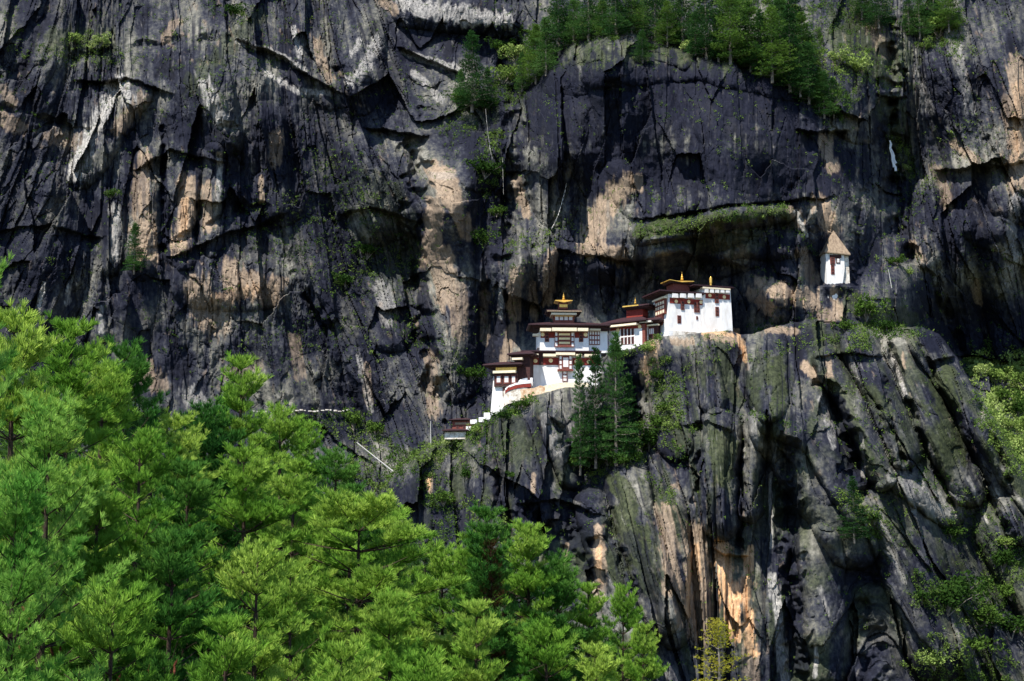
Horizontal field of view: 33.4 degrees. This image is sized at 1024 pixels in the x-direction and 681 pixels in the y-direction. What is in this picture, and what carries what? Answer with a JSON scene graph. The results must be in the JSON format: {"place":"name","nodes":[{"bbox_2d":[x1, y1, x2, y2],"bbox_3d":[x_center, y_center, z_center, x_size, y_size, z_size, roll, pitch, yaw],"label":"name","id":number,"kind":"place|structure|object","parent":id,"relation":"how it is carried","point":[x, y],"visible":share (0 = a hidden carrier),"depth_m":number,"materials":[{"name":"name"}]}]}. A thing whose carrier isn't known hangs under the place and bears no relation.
{"place":"outdoors","nodes":[
{"label":"outdoors","id":0,"kind":"place"},
{"bbox_2d":[0,0,1023,680],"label":"cliff","id":1,"kind":"structure","parent":0,"point":[628,142],"depth_m":554.77,"materials":[{"name":"grey stone"}]},
{"bbox_2d":[121,223,149,274],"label":"conifer tree","id":2,"kind":"object","parent":1,"relation":"on","point":[135,230],"visible":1,"depth_m":559.85,"materials":[{"name":"green plant"}]},
{"bbox_2d":[442,418,472,439],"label":"gatehouse","id":3,"kind":"object","parent":1,"relation":"on","point":[458,430],"visible":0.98,"depth_m":500.74,"materials":[{"name":"white paint"}]},
{"bbox_2d":[448,29,495,112],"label":"conifer tree","id":4,"kind":"object","parent":1,"relation":"on","point":[466,94],"visible":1,"depth_m":589.01,"materials":[{"name":"green plant"}]},
{"bbox_2d":[456,364,488,383],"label":"bush","id":5,"kind":"object","parent":1,"relation":"on","point":[474,373],"visible":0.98,"depth_m":543.96,"materials":[{"name":"green plant"}]},
{"bbox_2d":[465,158,505,178],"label":"bush","id":6,"kind":"object","parent":1,"relation":"on","point":[484,166],"visible":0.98,"depth_m":571.83,"materials":[{"name":"green plant"}]},
{"bbox_2d":[488,64,517,84],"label":"bush","id":7,"kind":"object","parent":1,"relation":"on","point":[508,73],"visible":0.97,"depth_m":604.86,"materials":[{"name":"green plant"}]},
{"bbox_2d":[483,351,538,413],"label":"tower building","id":8,"kind":"structure","parent":1,"relation":"on","point":[506,374],"depth_m":501.19,"materials":[{"name":"white plaster"},{"name":"dark red painted timber"},{"name":"cream timber"}]},
{"bbox_2d":[0,0,1023,680],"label":"undergrowth","id":9,"kind":"object","parent":1,"relation":"on","point":[690,220],"visible":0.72,"depth_m":528.12,"materials":[{"name":"green plant"}]},
{"bbox_2d":[497,42,526,61],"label":"bush","id":10,"kind":"object","parent":1,"relation":"on","point":[514,50],"visible":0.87,"depth_m":612.32,"materials":[{"name":"green plant"}]},
{"bbox_2d":[513,23,544,84],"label":"conifer tree","id":11,"kind":"object","parent":1,"relation":"on","point":[535,29],"visible":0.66,"depth_m":592.19,"materials":[{"name":"green plant"}]},
{"bbox_2d":[503,378,587,406],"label":"terrace wall","id":12,"kind":"structure","parent":1,"relation":"on","point":[519,390],"depth_m":498.24,"materials":[{"name":"white paint"}]},
{"bbox_2d":[528,16,562,76],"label":"conifer tree","id":13,"kind":"object","parent":1,"relation":"on","point":[544,56],"visible":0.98,"depth_m":580.58,"materials":[{"name":"green plant"}]},
{"bbox_2d":[538,0,578,55],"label":"conifer tree","id":14,"kind":"object","parent":1,"relation":"on","point":[559,30],"visible":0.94,"depth_m":581.75,"materials":[{"name":"green plant"}]},
{"bbox_2d":[521,293,610,388],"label":"temple building","id":15,"kind":"structure","parent":1,"relation":"on","point":[563,339],"depth_m":507.37,"materials":[{"name":"white paint"}]},
{"bbox_2d":[561,0,585,43],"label":"conifer tree","id":16,"kind":"object","parent":1,"relation":"on","point":[573,15],"visible":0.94,"depth_m":579.90,"materials":[{"name":"green plant"}]},
{"bbox_2d":[565,354,594,475],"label":"conifer tree","id":17,"kind":"object","parent":1,"relation":"on","point":[580,417],"visible":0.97,"depth_m":477.98,"materials":[{"name":"green plant"}]},
{"bbox_2d":[567,0,605,41],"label":"conifer tree","id":18,"kind":"object","parent":1,"relation":"on","point":[587,28],"visible":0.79,"depth_m":574.38,"materials":[{"name":"green plant"}]},
{"bbox_2d":[574,346,612,468],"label":"conifer tree","id":19,"kind":"object","parent":1,"relation":"on","point":[596,368],"visible":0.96,"depth_m":478.55,"materials":[{"name":"green plant"}]},
{"bbox_2d":[591,0,608,37],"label":"conifer tree","id":20,"kind":"object","parent":1,"relation":"on","point":[599,10],"visible":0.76,"depth_m":568.34,"materials":[{"name":"green plant"}]},
{"bbox_2d":[590,331,640,466],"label":"conifer tree","id":21,"kind":"object","parent":1,"relation":"on","point":[615,351],"visible":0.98,"depth_m":477.81,"materials":[{"name":"green plant"}]},
{"bbox_2d":[597,0,634,36],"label":"conifer tree","id":22,"kind":"object","parent":1,"relation":"on","point":[618,21],"visible":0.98,"depth_m":559.86,"materials":[{"name":"green plant"}]},
{"bbox_2d":[617,374,642,461],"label":"conifer tree","id":23,"kind":"object","parent":1,"relation":"on","point":[630,387],"visible":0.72,"depth_m":481.20,"materials":[{"name":"green plant"}]},
{"bbox_2d":[602,299,663,352],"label":"gallery building","id":24,"kind":"structure","parent":1,"relation":"on","point":[636,325],"depth_m":508.88,"materials":[{"name":"white paint"}]},
{"bbox_2d":[619,0,652,33],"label":"conifer tree","id":25,"kind":"object","parent":1,"relation":"on","point":[637,13],"visible":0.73,"depth_m":565.60,"materials":[{"name":"green plant"}]},
{"bbox_2d":[630,29,655,63],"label":"conifer tree","id":26,"kind":"object","parent":1,"relation":"on","point":[641,45],"visible":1,"depth_m":550.99,"materials":[{"name":"green plant"}]},
{"bbox_2d":[631,423,673,451],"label":"bush","id":27,"kind":"object","parent":1,"relation":"on","point":[648,437],"visible":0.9,"depth_m":486.16,"materials":[{"name":"green plant"}]},
{"bbox_2d":[636,0,678,40],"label":"conifer tree","id":28,"kind":"object","parent":1,"relation":"on","point":[654,4],"visible":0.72,"depth_m":574.77,"materials":[{"name":"green plant"}]},
{"bbox_2d":[650,0,683,46],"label":"conifer tree","id":29,"kind":"object","parent":1,"relation":"on","point":[666,8],"visible":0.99,"depth_m":569.60,"materials":[{"name":"green plant"}]},
{"bbox_2d":[657,0,708,45],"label":"conifer tree","id":30,"kind":"object","parent":1,"relation":"on","point":[680,13],"visible":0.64,"depth_m":572.64,"materials":[{"name":"green plant"}]},
{"bbox_2d":[642,275,734,335],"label":"temple building","id":31,"kind":"structure","parent":1,"relation":"on","point":[682,307],"depth_m":507.41,"materials":[{"name":"white paint"}]},
{"bbox_2d":[683,0,731,58],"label":"conifer tree","id":32,"kind":"object","parent":1,"relation":"on","point":[706,22],"visible":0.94,"depth_m":556.06,"materials":[{"name":"green plant"}]},
{"bbox_2d":[708,0,755,64],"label":"conifer tree","id":33,"kind":"object","parent":1,"relation":"on","point":[729,17],"visible":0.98,"depth_m":552.48,"materials":[{"name":"green plant"}]},
{"bbox_2d":[728,1,775,72],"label":"conifer tree","id":34,"kind":"object","parent":1,"relation":"on","point":[749,13],"visible":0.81,"depth_m":556.77,"materials":[{"name":"green plant"}]},
{"bbox_2d":[744,9,775,75],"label":"conifer tree","id":35,"kind":"object","parent":1,"relation":"on","point":[759,19],"visible":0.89,"depth_m":554.88,"materials":[{"name":"green plant"}]},
{"bbox_2d":[746,4,801,83],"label":"conifer tree","id":36,"kind":"object","parent":1,"relation":"on","point":[773,27],"visible":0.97,"depth_m":552.93,"materials":[{"name":"green plant"}]},
{"bbox_2d":[768,0,804,60],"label":"conifer tree","id":37,"kind":"object","parent":1,"relation":"on","point":[779,5],"visible":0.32,"depth_m":566.51,"materials":[{"name":"green plant"}]},
{"bbox_2d":[773,5,810,92],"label":"conifer tree","id":38,"kind":"object","parent":1,"relation":"on","point":[788,14],"visible":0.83,"depth_m":557.45,"materials":[{"name":"green plant"}]},
{"bbox_2d":[786,43,814,97],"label":"conifer tree","id":39,"kind":"object","parent":1,"relation":"on","point":[799,50],"visible":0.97,"depth_m":555.27,"materials":[{"name":"green plant"}]},
{"bbox_2d":[791,11,826,67],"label":"conifer tree","id":40,"kind":"object","parent":1,"relation":"on","point":[800,16],"visible":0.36,"depth_m":567.57,"materials":[{"name":"green plant"}]},
{"bbox_2d":[792,41,827,104],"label":"conifer tree","id":41,"kind":"object","parent":1,"relation":"on","point":[808,52],"visible":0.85,"depth_m":558.14,"materials":[{"name":"green plant"}]},
{"bbox_2d":[811,70,837,118],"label":"conifer tree","id":42,"kind":"object","parent":1,"relation":"on","point":[826,111],"visible":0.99,"depth_m":558.54,"materials":[{"name":"green plant"}]},
{"bbox_2d":[819,231,850,299],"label":"hermitage house","id":43,"kind":"structure","parent":1,"relation":"on","point":[835,254],"depth_m":530.39,"materials":[{"name":"white paint"}]},
{"bbox_2d":[836,476,872,543],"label":"conifer tree","id":44,"kind":"object","parent":1,"relation":"on","point":[853,485],"visible":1,"depth_m":447.55,"materials":[{"name":"green plant"}]},
{"bbox_2d":[841,50,873,76],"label":"bush","id":45,"kind":"object","parent":1,"relation":"on","point":[857,65],"visible":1,"depth_m":577.25,"materials":[{"name":"green plant"}]},
{"bbox_2d":[854,293,890,321],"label":"bush","id":46,"kind":"object","parent":1,"relation":"on","point":[861,306],"visible":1,"depth_m":519.48,"materials":[{"name":"green plant"}]},
{"bbox_2d":[859,0,897,28],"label":"conifer tree","id":47,"kind":"object","parent":1,"relation":"on","point":[878,5],"visible":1,"depth_m":604.98,"materials":[{"name":"green plant"}]},
{"bbox_2d":[903,0,935,38],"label":"conifer tree","id":48,"kind":"object","parent":1,"relation":"on","point":[922,31],"visible":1,"depth_m":609.92,"materials":[{"name":"green plant"}]},
{"bbox_2d":[916,648,954,670],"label":"bush","id":49,"kind":"object","parent":1,"relation":"on","point":[933,659],"visible":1,"depth_m":442.53,"materials":[{"name":"green plant"}]},
{"bbox_2d":[931,0,967,32],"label":"conifer tree","id":50,"kind":"object","parent":1,"relation":"on","point":[949,9],"visible":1,"depth_m":610.41,"materials":[{"name":"green plant"}]},
{"bbox_2d":[930,578,988,616],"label":"bush","id":51,"kind":"object","parent":1,"relation":"on","point":[947,595],"visible":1,"depth_m":450.10,"materials":[{"name":"green plant"}]},
{"bbox_2d":[950,569,993,600],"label":"bush","id":52,"kind":"object","parent":1,"relation":"on","point":[968,572],"visible":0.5,"depth_m":459.36,"materials":[{"name":"green plant"}]},
{"bbox_2d":[957,635,1005,653],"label":"bush","id":53,"kind":"object","parent":1,"relation":"on","point":[975,643],"visible":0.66,"depth_m":452.22,"materials":[{"name":"green plant"}]},
{"bbox_2d":[964,603,1003,626],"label":"bush","id":54,"kind":"object","parent":1,"relation":"on","point":[988,610],"visible":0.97,"depth_m":458.32,"materials":[{"name":"green plant"}]},
{"bbox_2d":[965,349,1023,458],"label":"ground cover","id":55,"kind":"object","parent":1,"relation":"on","point":[976,360],"visible":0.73,"depth_m":579.19,"materials":[{"name":"green plant"}]},
{"bbox_2d":[978,611,1023,640],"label":"bush","id":56,"kind":"object","parent":1,"relation":"on","point":[1010,626],"visible":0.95,"depth_m":460.94,"materials":[{"name":"green plant"}]},
{"bbox_2d":[991,544,1023,571],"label":"bush","id":57,"kind":"object","parent":1,"relation":"on","point":[1004,558],"visible":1,"depth_m":468.89,"materials":[{"name":"green plant"}]},
{"bbox_3d":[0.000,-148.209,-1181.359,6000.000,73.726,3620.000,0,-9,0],"label":"ground","id":58,"kind":"structure","parent":0,"visible":0},
{"bbox_2d":[0,249,49,666],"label":"pine tree","id":59,"kind":"object","parent":58,"relation":"on","point":[4,356],"visible":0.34,"depth_m":36.80,"materials":[{"name":"green plant"}]},
{"bbox_2d":[0,320,57,637],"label":"pine tree","id":60,"kind":"object","parent":58,"relation":"on","point":[6,368],"visible":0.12,"depth_m":47.13,"materials":[{"name":"green plant"}]},
{"bbox_2d":[0,460,111,680],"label":"pine tree","id":61,"kind":"object","parent":58,"relation":"on","point":[28,515],"visible":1,"depth_m":31.42,"materials":[{"name":"green plant"}]},
{"bbox_2d":[0,296,116,680],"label":"pine tree","id":62,"kind":"object","parent":58,"relation":"on","point":[34,355],"visible":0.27,"depth_m":49.98,"materials":[{"name":"green plant"}]},
{"bbox_2d":[0,386,136,680],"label":"pine tree","id":63,"kind":"object","parent":58,"relation":"on","point":[45,441],"visible":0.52,"depth_m":41.86,"materials":[{"name":"green plant"}]},
{"bbox_2d":[0,356,176,649],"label":"pine tree","id":64,"kind":"object","parent":58,"relation":"on","point":[110,383],"visible":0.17,"depth_m":62.11,"materials":[{"name":"green plant"}]},
{"bbox_2d":[1,309,176,677],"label":"pine tree","id":65,"kind":"object","parent":58,"relation":"on","point":[62,378],"visible":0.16,"depth_m":58.08,"materials":[{"name":"green plant"}]},
{"bbox_2d":[12,462,185,680],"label":"pine tree","id":66,"kind":"object","parent":58,"relation":"on","point":[101,537],"visible":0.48,"depth_m":43.25,"materials":[{"name":"green plant"}]},
{"bbox_2d":[49,570,179,680],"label":"pine tree","id":67,"kind":"object","parent":58,"relation":"on","point":[114,639],"visible":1,"depth_m":33.43,"materials":[{"name":"green plant"}]},
{"bbox_2d":[52,334,214,622],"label":"pine tree","id":68,"kind":"object","parent":58,"relation":"on","point":[140,367],"visible":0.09,"depth_m":70.55,"materials":[{"name":"green plant"}]},
{"bbox_2d":[69,420,223,680],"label":"pine tree","id":69,"kind":"object","parent":58,"relation":"on","point":[132,478],"visible":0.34,"depth_m":53.54,"materials":[{"name":"green plant"}]},
{"bbox_2d":[119,394,178,526],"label":"pine tree","id":70,"kind":"object","parent":58,"relation":"on","point":[136,423],"visible":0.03,"depth_m":97.99,"materials":[{"name":"green plant"}]},
{"bbox_2d":[110,525,238,680],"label":"pine tree","id":71,"kind":"object","parent":58,"relation":"on","point":[175,572],"visible":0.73,"depth_m":43.38,"materials":[{"name":"green plant"}]},
{"bbox_2d":[126,407,237,663],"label":"pine tree","id":72,"kind":"object","parent":58,"relation":"on","point":[177,423],"visible":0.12,"depth_m":71.77,"materials":[{"name":"green plant"}]},
{"bbox_2d":[116,454,258,672],"bbox_3d":[-11.008,11.680,56.593,7.664,15.992,7.291,3,-10,-20],"label":"pine tree","id":73,"kind":"object","parent":58,"relation":"on","point":[188,500],"visible":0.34,"depth_m":57.29,"materials":[{"name":"green plant"}]},
{"bbox_2d":[144,395,287,630],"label":"pine tree","id":74,"kind":"object","parent":58,"relation":"on","point":[211,445],"visible":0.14,"depth_m":75.37,"materials":[{"name":"green plant"}]},
{"bbox_2d":[183,606,271,680],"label":"pine tree","id":75,"kind":"object","parent":58,"relation":"on","point":[236,652],"visible":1,"depth_m":37.13,"materials":[{"name":"green plant"}]},
{"bbox_2d":[194,350,291,612],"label":"pine tree","id":76,"kind":"object","parent":58,"relation":"on","point":[240,404],"visible":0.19,"depth_m":77.87,"materials":[{"name":"green plant"}]},
{"bbox_2d":[211,533,310,680],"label":"pine tree","id":77,"kind":"object","parent":58,"relation":"on","point":[270,656],"visible":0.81,"depth_m":47.30,"materials":[{"name":"green plant"}]},
{"bbox_2d":[189,439,335,680],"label":"pine tree","id":78,"kind":"object","parent":58,"relation":"on","point":[248,475],"visible":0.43,"depth_m":63.23,"materials":[{"name":"green plant"}]},
{"bbox_2d":[214,400,344,614],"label":"pine tree","id":79,"kind":"object","parent":58,"relation":"on","point":[286,428],"visible":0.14,"depth_m":82.13,"materials":[{"name":"green plant"}]},
{"bbox_2d":[229,558,333,680],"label":"pine tree","id":80,"kind":"object","parent":58,"relation":"on","point":[299,589],"visible":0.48,"depth_m":53.19,"materials":[{"name":"green plant"}]},
{"bbox_2d":[246,453,366,676],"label":"pine tree","id":81,"kind":"object","parent":58,"relation":"on","point":[293,467],"visible":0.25,"depth_m":69.65,"materials":[{"name":"green plant"}]},
{"bbox_2d":[284,418,344,610],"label":"pine tree","id":82,"kind":"object","parent":58,"relation":"on","point":[310,469],"visible":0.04,"depth_m":90.02,"materials":[{"name":"green plant"}]},
{"bbox_2d":[304,442,382,629],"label":"pine tree","id":83,"kind":"object","parent":58,"relation":"on","point":[344,475],"visible":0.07,"depth_m":87.67,"materials":[{"name":"green plant"}]},
{"bbox_2d":[308,634,386,680],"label":"pine tree","id":84,"kind":"object","parent":58,"relation":"on","point":[340,656],"visible":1,"depth_m":39.07,"materials":[{"name":"green plant"}]},
{"bbox_2d":[300,480,401,678],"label":"pine tree","id":85,"kind":"object","parent":58,"relation":"on","point":[364,538],"visible":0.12,"depth_m":79.25,"materials":[{"name":"green plant"}]},
{"bbox_2d":[261,486,471,678],"bbox_3d":[-5.831,14.166,64.386,9.758,17.176,8.638,-7,-11,36],"label":"pine tree","id":86,"kind":"object","parent":58,"relation":"on","point":[372,510],"visible":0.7,"depth_m":64.55,"materials":[{"name":"green plant"}]},
{"bbox_2d":[346,585,422,680],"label":"pine tree","id":87,"kind":"object","parent":58,"relation":"on","point":[383,624],"visible":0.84,"depth_m":52.96,"materials":[{"name":"green plant"}]},
{"bbox_2d":[365,503,447,680],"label":"pine tree","id":88,"kind":"object","parent":58,"relation":"on","point":[401,570],"visible":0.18,"depth_m":79.05,"materials":[{"name":"green plant"}]},
{"bbox_2d":[391,642,457,680],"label":"pine tree","id":89,"kind":"object","parent":58,"relation":"on","point":[427,666],"visible":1,"depth_m":44.77,"materials":[{"name":"green plant"}]},
{"bbox_2d":[385,535,465,680],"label":"pine tree","id":90,"kind":"object","parent":58,"relation":"on","point":[443,566],"visible":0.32,"depth_m":70.81,"materials":[{"name":"green plant"}]},
{"bbox_2d":[403,546,453,635],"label":"pine tree","id":91,"kind":"object","parent":58,"relation":"on","point":[426,561],"visible":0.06,"depth_m":97.03,"materials":[{"name":"green plant"}]},
{"bbox_2d":[435,592,516,680],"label":"pine tree","id":92,"kind":"object","parent":58,"relation":"on","point":[475,651],"visible":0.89,"depth_m":52.80,"materials":[{"name":"green plant"}]},
{"bbox_2d":[431,530,523,680],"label":"pine tree","id":93,"kind":"object","parent":58,"relation":"on","point":[460,554],"visible":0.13,"depth_m":69.28,"materials":[{"name":"green plant"}]},
{"bbox_2d":[423,499,541,680],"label":"pine tree","id":94,"kind":"object","parent":58,"relation":"on","point":[486,529],"visible":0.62,"depth_m":66.73,"materials":[{"name":"green plant"}]},
{"bbox_2d":[473,537,513,680],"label":"pine tree","id":95,"kind":"object","parent":58,"relation":"on","point":[495,594],"visible":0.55,"depth_m":66.16,"materials":[{"name":"green plant"}]},
{"bbox_2d":[494,555,538,678],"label":"pine tree","id":96,"kind":"object","parent":58,"relation":"on","point":[513,597],"visible":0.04,"depth_m":96.33,"materials":[{"name":"green plant"}]},
{"bbox_2d":[488,517,582,680],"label":"pine tree","id":97,"kind":"object","parent":58,"relation":"on","point":[526,577],"visible":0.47,"depth_m":70.79,"materials":[{"name":"green plant"}]},
{"bbox_2d":[508,611,578,680],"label":"pine tree","id":98,"kind":"object","parent":58,"relation":"on","point":[540,636],"visible":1,"depth_m":56.82,"materials":[{"name":"green plant"}]},
{"bbox_2d":[506,548,611,680],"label":"pine tree","id":99,"kind":"object","parent":58,"relation":"on","point":[562,593],"visible":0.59,"depth_m":70.36,"materials":[{"name":"green plant"}]},
{"bbox_2d":[565,577,626,680],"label":"pine tree","id":100,"kind":"object","parent":58,"relation":"on","point":[593,606],"visible":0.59,"depth_m":72.67,"materials":[{"name":"green plant"}]},
{"bbox_2d":[572,638,623,680],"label":"pine tree","id":101,"kind":"object","parent":58,"relation":"on","point":[600,667],"visible":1,"depth_m":62.53,"materials":[{"name":"green plant"}]},
{"bbox_2d":[561,614,635,680],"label":"pine tree","id":102,"kind":"object","parent":58,"relation":"on","point":[606,637],"visible":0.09,"depth_m":94.18,"materials":[{"name":"green plant"}]},
{"bbox_2d":[598,581,662,680],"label":"pine tree","id":103,"kind":"object","parent":58,"relation":"on","point":[626,611],"visible":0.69,"depth_m":78.65,"materials":[{"name":"green plant"}]},
{"bbox_2d":[616,619,669,680],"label":"pine tree","id":104,"kind":"object","parent":58,"relation":"on","point":[653,670],"visible":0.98,"depth_m":76.45,"materials":[{"name":"green plant"}]},
{"bbox_2d":[692,617,751,680],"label":"conifer tree","id":105,"kind":"object","parent":58,"relation":"on","point":[718,662],"visible":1,"depth_m":137.74,"materials":[{"name":"green plant"}]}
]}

